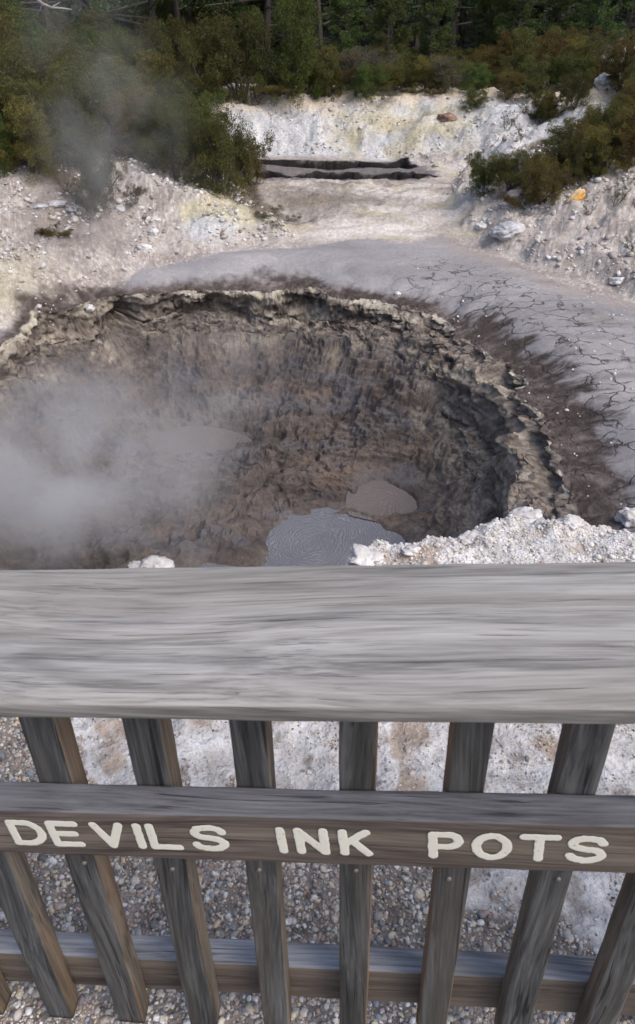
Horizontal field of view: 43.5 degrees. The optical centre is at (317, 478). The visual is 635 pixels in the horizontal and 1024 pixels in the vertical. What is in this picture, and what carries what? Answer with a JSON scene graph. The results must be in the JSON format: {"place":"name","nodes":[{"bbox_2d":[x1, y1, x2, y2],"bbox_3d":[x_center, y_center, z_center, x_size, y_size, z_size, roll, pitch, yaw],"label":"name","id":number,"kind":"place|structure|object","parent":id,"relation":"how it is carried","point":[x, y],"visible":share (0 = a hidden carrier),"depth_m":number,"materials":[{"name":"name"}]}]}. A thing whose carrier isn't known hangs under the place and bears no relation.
{"place":"outdoors","nodes":[
{"label":"outdoors","id":0,"kind":"place"},
{"bbox_2d":[69,123,128,221],"bbox_3d":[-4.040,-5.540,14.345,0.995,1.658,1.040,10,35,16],"label":"steam","id":1,"kind":"object","parent":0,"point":[90,184],"visible":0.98,"depth_m":14.40,"materials":[{"name":"grey"}]},
{"bbox_2d":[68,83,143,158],"bbox_3d":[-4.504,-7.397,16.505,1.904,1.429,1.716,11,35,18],"label":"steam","id":2,"kind":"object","parent":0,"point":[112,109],"visible":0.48,"depth_m":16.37,"materials":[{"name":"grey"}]},
{"bbox_2d":[0,0,634,1023],"bbox_3d":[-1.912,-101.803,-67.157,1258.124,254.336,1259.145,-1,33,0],"label":"ground","id":3,"kind":"structure","parent":0,"point":[356,202],"depth_m":13.86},
{"bbox_2d":[0,114,15,176],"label":"bush","id":4,"kind":"object","parent":3,"relation":"on","point":[2,144],"visible":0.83,"depth_m":14.97,"materials":[{"name":"green plant"}]},
{"bbox_2d":[0,0,43,52],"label":"bush","id":5,"kind":"object","parent":3,"relation":"on","point":[11,15],"visible":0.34,"depth_m":21.68,"materials":[{"name":"green plant"}]},
{"bbox_2d":[0,14,45,79],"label":"bush","id":6,"kind":"object","parent":3,"relation":"on","point":[2,35],"visible":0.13,"depth_m":19.79,"materials":[{"name":"green plant"}]},
{"bbox_2d":[0,79,52,151],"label":"bush","id":7,"kind":"object","parent":3,"relation":"on","point":[30,95],"visible":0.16,"depth_m":15.34,"materials":[{"name":"green plant"}]},
{"bbox_2d":[0,44,62,108],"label":"bush","id":8,"kind":"object","parent":3,"relation":"on","point":[17,61],"visible":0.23,"depth_m":15.83,"materials":[{"name":"green plant"}]},
{"bbox_2d":[8,3,56,45],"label":"bush","id":9,"kind":"object","parent":3,"relation":"on","point":[34,35],"visible":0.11,"depth_m":24.81,"materials":[{"name":"green plant"}]},
{"bbox_2d":[0,90,75,185],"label":"bush","id":10,"kind":"object","parent":3,"relation":"on","point":[35,133],"visible":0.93,"depth_m":14.77,"materials":[{"name":"green plant"}]},
{"bbox_2d":[1,0,79,39],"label":"pine tree","id":11,"kind":"object","parent":3,"relation":"on","point":[45,10],"visible":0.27,"depth_m":32.44,"materials":[{"name":"green plant"}]},
{"bbox_2d":[7,32,81,82],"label":"bush","id":12,"kind":"object","parent":3,"relation":"on","point":[52,55],"visible":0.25,"depth_m":20.62,"materials":[{"name":"green plant"}]},
{"bbox_2d":[2,47,89,87],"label":"bush","id":13,"kind":"object","parent":3,"relation":"on","point":[38,64],"visible":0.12,"depth_m":17.85,"materials":[{"name":"green plant"}]},
{"bbox_2d":[0,58,114,166],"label":"bush","id":14,"kind":"object","parent":3,"relation":"on","point":[92,102],"visible":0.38,"depth_m":15.47,"materials":[{"name":"green plant"}]},
{"bbox_2d":[18,72,110,164],"bbox_3d":[-4.878,-7.042,15.572,1.646,1.736,1.433,-27,41,-33],"label":"bush","id":15,"kind":"object","parent":3,"relation":"on","point":[71,108],"visible":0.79,"depth_m":15.21,"materials":[{"name":"green plant"}]},
{"bbox_2d":[38,9,114,53],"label":"bush","id":16,"kind":"object","parent":3,"relation":"on","point":[91,19],"visible":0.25,"depth_m":29.09,"materials":[{"name":"green plant"}]},
{"bbox_2d":[36,0,149,55],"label":"pine tree","id":17,"kind":"object","parent":3,"relation":"on","point":[90,3],"visible":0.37,"depth_m":33.06,"materials":[{"name":"green plant"}]},
{"bbox_2d":[66,21,132,65],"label":"bush","id":18,"kind":"object","parent":3,"relation":"on","point":[88,38],"visible":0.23,"depth_m":25.51,"materials":[{"name":"green plant"}]},
{"bbox_2d":[59,43,144,118],"bbox_3d":[-5.064,-8.790,18.119,2.257,2.000,2.096,17,38,26],"label":"bush","id":19,"kind":"object","parent":3,"relation":"on","point":[116,78],"visible":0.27,"depth_m":17.89,"materials":[{"name":"green plant"}]},
{"bbox_2d":[97,59,155,98],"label":"bush","id":20,"kind":"object","parent":3,"relation":"on","point":[152,74],"visible":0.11,"depth_m":21.14,"materials":[{"name":"green plant"}]},
{"bbox_2d":[92,30,172,96],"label":"bush","id":21,"kind":"object","parent":3,"relation":"on","point":[113,49],"visible":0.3,"depth_m":22.62,"materials":[{"name":"green plant"}]},
{"bbox_2d":[92,83,180,151],"bbox_3d":[-4.325,-7.989,17.773,2.618,1.524,1.731,-26,41,-33],"label":"bush","id":22,"kind":"object","parent":3,"relation":"on","point":[140,90],"visible":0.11,"depth_m":17.47,"materials":[{"name":"green plant"}]},
{"bbox_2d":[91,49,183,103],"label":"bush","id":23,"kind":"object","parent":3,"relation":"on","point":[144,66],"visible":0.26,"depth_m":22.42,"materials":[{"name":"green plant"}]},
{"bbox_2d":[109,97,176,165],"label":"bush","id":24,"kind":"object","parent":3,"relation":"on","point":[135,130],"visible":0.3,"depth_m":16.92,"materials":[{"name":"green plant"}]},
{"bbox_2d":[109,0,185,66],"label":"bush","id":25,"kind":"object","parent":3,"relation":"on","point":[159,11],"visible":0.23,"depth_m":38.13,"materials":[{"name":"green plant"}]},
{"bbox_2d":[93,0,216,51],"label":"pine tree","id":26,"kind":"object","parent":3,"relation":"on","point":[153,3],"visible":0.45,"depth_m":34.83,"materials":[{"name":"green plant"}]},
{"bbox_2d":[133,10,201,94],"bbox_3d":[-4.380,-12.495,23.559,1.940,2.402,2.376,-16,36,-21],"label":"bush","id":27,"kind":"object","parent":3,"relation":"on","point":[174,26],"visible":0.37,"depth_m":23.14,"materials":[{"name":"green plant"}]},
{"bbox_2d":[131,93,211,186],"bbox_3d":[-2.911,-6.797,16.054,1.357,1.804,1.778,3,34,7],"label":"bush","id":28,"kind":"object","parent":3,"relation":"on","point":[164,143],"visible":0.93,"depth_m":15.98,"materials":[{"name":"green plant"}]},
{"bbox_2d":[152,66,201,127],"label":"bush","id":29,"kind":"object","parent":3,"relation":"on","point":[184,93],"visible":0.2,"depth_m":18.08,"materials":[{"name":"green plant"}]},
{"bbox_2d":[159,89,227,170],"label":"bush","id":30,"kind":"object","parent":3,"relation":"on","point":[218,98],"visible":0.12,"depth_m":17.11,"materials":[{"name":"green plant"}]},
{"bbox_2d":[156,27,239,108],"bbox_3d":[-3.319,-11.410,22.298,2.271,2.193,2.481,-16,36,-22],"label":"bush","id":31,"kind":"object","parent":3,"relation":"on","point":[198,84],"visible":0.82,"depth_m":21.94,"materials":[{"name":"green plant"}]},
{"bbox_2d":[173,0,261,62],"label":"pine tree","id":32,"kind":"object","parent":3,"relation":"on","point":[223,7],"visible":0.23,"depth_m":36.05,"materials":[{"name":"green plant"}]},
{"bbox_2d":[181,91,275,203],"bbox_3d":[-1.865,-6.631,15.863,1.889,2.083,1.711,4,34,8],"label":"bush","id":33,"kind":"object","parent":3,"relation":"on","point":[215,130],"visible":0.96,"depth_m":15.87,"materials":[{"name":"green plant"}]},
{"bbox_2d":[192,4,279,104],"bbox_3d":[-2.284,-11.938,22.516,2.660,2.705,2.090,2,34,5],"label":"bush","id":34,"kind":"object","parent":3,"relation":"on","point":[240,68],"visible":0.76,"depth_m":22.19,"materials":[{"name":"green plant"}]},
{"bbox_2d":[231,140,271,190],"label":"bush","id":35,"kind":"object","parent":3,"relation":"on","point":[241,165],"visible":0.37,"depth_m":17.94,"materials":[{"name":"green plant"}]},
{"bbox_2d":[240,80,295,94],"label":"tuft","id":36,"kind":"object","parent":3,"relation":"on","point":[275,88],"visible":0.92,"depth_m":22.25,"materials":[{"name":"green plant"}]},
{"bbox_2d":[199,0,342,69],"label":"pine tree","id":37,"kind":"object","parent":3,"relation":"on","point":[268,11],"visible":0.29,"depth_m":33.88,"materials":[{"name":"green plant"}]},
{"bbox_2d":[252,205,301,228],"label":"shrub","id":38,"kind":"object","parent":3,"relation":"on","point":[273,212],"visible":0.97,"depth_m":15.07,"materials":[{"name":"grey plant"}]},
{"bbox_2d":[242,0,325,108],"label":"bush","id":39,"kind":"object","parent":3,"relation":"on","point":[294,48],"visible":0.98,"depth_m":21.86,"materials":[{"name":"green plant"}]},
{"bbox_2d":[247,0,377,59],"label":"pine tree","id":40,"kind":"object","parent":3,"relation":"on","point":[319,27],"visible":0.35,"depth_m":34.24,"materials":[{"name":"green plant"}]},
{"bbox_2d":[0,562,634,1023],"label":"picket fence","id":41,"kind":"object","parent":3,"relation":"on","point":[472,654],"visible":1,"depth_m":0.94,"materials":[{"name":"grey wood"}]},
{"bbox_2d":[0,242,634,569],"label":"mud crater","id":42,"kind":"structure","parent":3,"relation":"on","point":[315,381],"depth_m":11.68},
{"bbox_2d":[138,555,174,567],"bbox_3d":[-1.973,1.093,9.699,0.457,0.319,0.344,-9,26,-15],"label":"rock","id":43,"kind":"object","parent":42,"relation":"on","point":[153,561],"visible":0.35,"depth_m":9.63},
{"bbox_2d":[143,426,251,459],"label":"mud pool","id":44,"kind":"structure","parent":42,"relation":"in","point":[187,439],"depth_m":12.35,"materials":[{"name":"liquid"}]},
{"bbox_2d":[198,507,404,567],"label":"mud pool","id":45,"kind":"structure","parent":42,"relation":"in","point":[322,536],"depth_m":10.37,"materials":[{"name":"liquid"}]},
{"bbox_2d":[346,481,416,521],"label":"mud pool","id":46,"kind":"structure","parent":42,"relation":"in","point":[380,498],"depth_m":11.03,"materials":[{"name":"liquid"}]},
{"bbox_2d":[0,82,634,325],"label":"scree","id":47,"kind":"structure","parent":3,"relation":"on","point":[223,235],"depth_m":14.85,"materials":[{"name":"gravel"}]},
{"bbox_2d":[307,44,348,101],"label":"bush","id":48,"kind":"object","parent":3,"relation":"on","point":[329,73],"visible":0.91,"depth_m":22.26,"materials":[{"name":"green plant"}]},
{"bbox_2d":[310,45,357,94],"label":"bush","id":49,"kind":"object","parent":3,"relation":"on","point":[337,74],"visible":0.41,"depth_m":22.46,"materials":[{"name":"green plant"}]},
{"bbox_2d":[319,0,371,65],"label":"pine tree","id":50,"kind":"object","parent":3,"relation":"on","point":[353,15],"visible":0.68,"depth_m":31.12,"materials":[{"name":"green plant"}]},
{"bbox_2d":[346,543,384,565],"bbox_3d":[0.239,0.389,3.939,0.190,0.104,0.162,0,38,-1],"label":"rock","id":51,"kind":"object","parent":3,"relation":"on","point":[362,555],"visible":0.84,"depth_m":3.90,"materials":[{"name":"stone"}]},
{"bbox_2d":[345,59,391,101],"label":"bush","id":52,"kind":"object","parent":3,"relation":"on","point":[363,77],"visible":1,"depth_m":22.01,"materials":[{"name":"green plant"}]},
{"bbox_2d":[338,45,401,92],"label":"bush","id":53,"kind":"object","parent":3,"relation":"on","point":[375,61],"visible":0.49,"depth_m":22.61,"materials":[{"name":"green plant"}]},
{"bbox_2d":[333,0,412,47],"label":"pine tree","id":54,"kind":"object","parent":3,"relation":"on","point":[404,1],"visible":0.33,"depth_m":33.67,"materials":[{"name":"green plant"}]},
{"bbox_2d":[362,62,406,93],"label":"bush","id":55,"kind":"object","parent":3,"relation":"on","point":[395,74],"visible":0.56,"depth_m":22.40,"materials":[{"name":"green plant"}]},
{"bbox_2d":[361,0,417,70],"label":"pine tree","id":56,"kind":"object","parent":3,"relation":"on","point":[388,6],"visible":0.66,"depth_m":29.49,"materials":[{"name":"green plant"}]},
{"bbox_2d":[392,57,419,92],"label":"bush","id":57,"kind":"object","parent":3,"relation":"on","point":[409,72],"visible":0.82,"depth_m":22.39,"materials":[{"name":"green plant"}]},
{"bbox_2d":[360,0,463,55],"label":"pine tree","id":58,"kind":"object","parent":3,"relation":"on","point":[416,41],"visible":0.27,"depth_m":34.44,"materials":[{"name":"green plant"}]},
{"bbox_2d":[399,0,465,83],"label":"pine tree","id":59,"kind":"object","parent":3,"relation":"on","point":[442,11],"visible":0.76,"depth_m":31.05,"materials":[{"name":"green plant"}]},
{"bbox_2d":[406,52,458,96],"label":"bush","id":60,"kind":"object","parent":3,"relation":"on","point":[426,71],"visible":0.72,"depth_m":22.22,"materials":[{"name":"green plant"}]},
{"bbox_2d":[384,0,506,56],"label":"pine tree","id":61,"kind":"object","parent":3,"relation":"on","point":[454,25],"visible":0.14,"depth_m":34.66,"materials":[{"name":"green plant"}]},
{"bbox_2d":[418,54,475,93],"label":"bush","id":62,"kind":"object","parent":3,"relation":"on","point":[441,72],"visible":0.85,"depth_m":22.18,"materials":[{"name":"green plant"}]},
{"bbox_2d":[423,0,490,56],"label":"pine tree","id":63,"kind":"object","parent":3,"relation":"on","point":[463,20],"visible":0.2,"depth_m":35.89,"materials":[{"name":"green plant"}]},
{"bbox_2d":[437,45,480,87],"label":"bush","id":64,"kind":"object","parent":3,"relation":"on","point":[451,52],"visible":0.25,"depth_m":31.06,"materials":[{"name":"green plant"}]},
{"bbox_2d":[448,60,490,89],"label":"bush","id":65,"kind":"object","parent":3,"relation":"on","point":[466,69],"visible":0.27,"depth_m":23.20,"materials":[{"name":"green plant"}]},
{"bbox_2d":[458,84,492,113],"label":"bush","id":66,"kind":"object","parent":3,"relation":"on","point":[476,102],"visible":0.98,"depth_m":20.76,"materials":[{"name":"green plant"}]},
{"bbox_2d":[458,60,495,94],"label":"bush","id":67,"kind":"object","parent":3,"relation":"on","point":[480,80],"visible":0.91,"depth_m":21.91,"materials":[{"name":"green plant"}]},
{"bbox_2d":[462,149,500,197],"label":"bush","id":68,"kind":"object","parent":3,"relation":"on","point":[481,178],"visible":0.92,"depth_m":15.75,"materials":[{"name":"green plant"}]},
{"bbox_2d":[459,0,508,68],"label":"pine tree","id":69,"kind":"object","parent":3,"relation":"on","point":[480,11],"visible":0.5,"depth_m":31.47,"materials":[{"name":"green plant"}]},
{"bbox_2d":[457,44,515,87],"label":"bush","id":70,"kind":"object","parent":3,"relation":"on","point":[491,57],"visible":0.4,"depth_m":29.49,"materials":[{"name":"green plant"}]},
{"bbox_2d":[347,509,634,565],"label":"pale grit","id":71,"kind":"object","parent":3,"relation":"on","point":[540,550],"visible":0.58,"depth_m":3.96,"materials":[{"name":"gravel"}]},
{"bbox_2d":[490,221,524,240],"bbox_3d":[3.402,-4.458,14.275,0.633,0.298,0.522,-15,30,-11],"label":"rock","id":72,"kind":"object","parent":3,"relation":"on","point":[505,230],"visible":1,"depth_m":14.14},
{"bbox_2d":[494,70,527,102],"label":"bush","id":73,"kind":"object","parent":3,"relation":"on","point":[509,89],"visible":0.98,"depth_m":20.81,"materials":[{"name":"green plant"}]},
{"bbox_2d":[487,150,538,190],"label":"bush","id":74,"kind":"object","parent":3,"relation":"on","point":[505,170],"visible":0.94,"depth_m":15.27,"materials":[{"name":"green plant"}]},
{"bbox_2d":[493,28,535,72],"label":"bush","id":75,"kind":"object","parent":3,"relation":"on","point":[505,42],"visible":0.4,"depth_m":29.51,"materials":[{"name":"green plant"}]},
{"bbox_2d":[485,0,545,64],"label":"pine tree","id":76,"kind":"object","parent":3,"relation":"on","point":[515,7],"visible":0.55,"depth_m":30.32,"materials":[{"name":"green plant"}]},
{"bbox_2d":[499,47,539,75],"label":"bush","id":77,"kind":"object","parent":3,"relation":"on","point":[511,59],"visible":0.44,"depth_m":27.39,"materials":[{"name":"green plant"}]},
{"bbox_2d":[497,186,546,209],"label":"bush","id":78,"kind":"object","parent":3,"relation":"on","point":[514,202],"visible":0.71,"depth_m":14.82,"materials":[{"name":"green plant"}]},
{"bbox_2d":[509,506,542,523],"bbox_3d":[1.095,0.199,4.205,0.188,0.074,0.143,-9,43,5],"label":"rock","id":79,"kind":"object","parent":3,"relation":"on","point":[526,514],"visible":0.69,"depth_m":4.18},
{"bbox_2d":[510,150,552,186],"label":"bush","id":80,"kind":"object","parent":3,"relation":"on","point":[537,154],"visible":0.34,"depth_m":15.16,"materials":[{"name":"green plant"}]},
{"bbox_2d":[519,73,550,102],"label":"bush","id":81,"kind":"object","parent":3,"relation":"on","point":[532,88],"visible":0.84,"depth_m":20.37,"materials":[{"name":"green plant"}]},
{"bbox_2d":[508,25,573,65],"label":"bush","id":82,"kind":"object","parent":3,"relation":"on","point":[528,35],"visible":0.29,"depth_m":27.50,"materials":[{"name":"green plant"}]},
{"bbox_2d":[519,94,571,125],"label":"bush","id":83,"kind":"object","parent":3,"relation":"on","point":[540,111],"visible":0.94,"depth_m":19.84,"materials":[{"name":"green plant"}]},
{"bbox_2d":[519,154,574,205],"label":"bush","id":84,"kind":"object","parent":3,"relation":"on","point":[543,180],"visible":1,"depth_m":14.50,"materials":[{"name":"green plant"}]},
{"bbox_2d":[520,51,573,91],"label":"bush","id":85,"kind":"object","parent":3,"relation":"on","point":[547,72],"visible":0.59,"depth_m":21.06,"materials":[{"name":"green plant"}]},
{"bbox_2d":[536,139,572,174],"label":"bush","id":86,"kind":"object","parent":3,"relation":"on","point":[546,143],"visible":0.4,"depth_m":15.60,"materials":[{"name":"green plant"}]},
{"bbox_2d":[539,88,569,116],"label":"bush","id":87,"kind":"object","parent":3,"relation":"on","point":[553,106],"visible":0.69,"depth_m":19.87,"materials":[{"name":"green plant"}]},
{"bbox_2d":[528,0,589,40],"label":"pine tree","id":88,"kind":"object","parent":3,"relation":"on","point":[563,23],"visible":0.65,"depth_m":31.54,"materials":[{"name":"green plant"}]},
{"bbox_2d":[529,26,602,74],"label":"bush","id":89,"kind":"object","parent":3,"relation":"on","point":[555,43],"visible":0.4,"depth_m":24.31,"materials":[{"name":"green plant"}]},
{"bbox_2d":[545,116,591,152],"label":"bush","id":90,"kind":"object","parent":3,"relation":"on","point":[557,136],"visible":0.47,"depth_m":16.05,"materials":[{"name":"green plant"}]},
{"bbox_2d":[560,514,584,530],"bbox_3d":[1.293,0.224,4.051,0.118,0.063,0.112,22,40,31],"label":"rock","id":91,"kind":"object","parent":3,"relation":"on","point":[574,522],"visible":0.95,"depth_m":4.04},
{"bbox_2d":[548,50,597,92],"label":"bush","id":92,"kind":"object","parent":3,"relation":"on","point":[564,61],"visible":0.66,"depth_m":20.64,"materials":[{"name":"green plant"}]},
{"bbox_2d":[557,68,593,111],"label":"bush","id":93,"kind":"object","parent":3,"relation":"on","point":[566,88],"visible":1,"depth_m":19.51,"materials":[{"name":"green plant"}]},
{"bbox_2d":[556,130,609,190],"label":"bush","id":94,"kind":"object","parent":3,"relation":"on","point":[576,154],"visible":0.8,"depth_m":14.61,"materials":[{"name":"green plant"}]},
{"bbox_2d":[561,117,608,157],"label":"bush","id":95,"kind":"object","parent":3,"relation":"on","point":[580,127],"visible":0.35,"depth_m":15.09,"materials":[{"name":"green plant"}]},
{"bbox_2d":[561,33,608,73],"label":"bush","id":96,"kind":"object","parent":3,"relation":"on","point":[574,43],"visible":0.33,"depth_m":22.92,"materials":[{"name":"green plant"}]},
{"bbox_2d":[576,135,605,180],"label":"bush","id":97,"kind":"object","parent":3,"relation":"on","point":[596,164],"visible":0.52,"depth_m":14.64,"materials":[{"name":"green plant"}]},
{"bbox_2d":[575,50,618,88],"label":"bush","id":98,"kind":"object","parent":3,"relation":"on","point":[597,65],"visible":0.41,"depth_m":20.61,"materials":[{"name":"green plant"}]},
{"bbox_2d":[569,0,628,51],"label":"pine tree","id":99,"kind":"object","parent":3,"relation":"on","point":[595,7],"visible":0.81,"depth_m":28.00,"materials":[{"name":"green plant"}]},
{"bbox_2d":[580,102,619,140],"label":"bush","id":100,"kind":"object","parent":3,"relation":"on","point":[590,113],"visible":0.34,"depth_m":15.98,"materials":[{"name":"green plant"}]},
{"bbox_2d":[579,121,634,176],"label":"bush","id":101,"kind":"object","parent":3,"relation":"on","point":[608,152],"visible":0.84,"depth_m":14.42,"materials":[{"name":"green plant"}]},
{"bbox_2d":[588,28,634,82],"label":"bush","id":102,"kind":"object","parent":3,"relation":"on","point":[611,57],"visible":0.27,"depth_m":20.66,"materials":[{"name":"green plant"}]},
{"bbox_2d":[591,97,631,137],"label":"bush","id":103,"kind":"object","parent":3,"relation":"on","point":[609,112],"visible":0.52,"depth_m":15.67,"materials":[{"name":"green plant"}]},
{"bbox_2d":[600,119,634,171],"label":"bush","id":104,"kind":"object","parent":3,"relation":"on","point":[627,144],"visible":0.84,"depth_m":14.37,"materials":[{"name":"green plant"}]},
{"bbox_2d":[607,39,634,90],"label":"bush","id":105,"kind":"object","parent":3,"relation":"on","point":[623,61],"visible":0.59,"depth_m":19.12,"materials":[{"name":"green plant"}]},
{"bbox_2d":[608,100,634,160],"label":"bush","id":106,"kind":"object","parent":3,"relation":"on","point":[629,120],"visible":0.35,"depth_m":14.29,"materials":[{"name":"green plant"}]},
{"bbox_2d":[614,507,634,527],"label":"rock","id":107,"kind":"object","parent":3,"relation":"on","point":[625,516],"visible":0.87,"depth_m":7.62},
{"bbox_2d":[0,717,634,1023],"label":"gravel","id":108,"kind":"structure","parent":0,"point":[413,895],"depth_m":1.59,"materials":[{"name":"gravel"}]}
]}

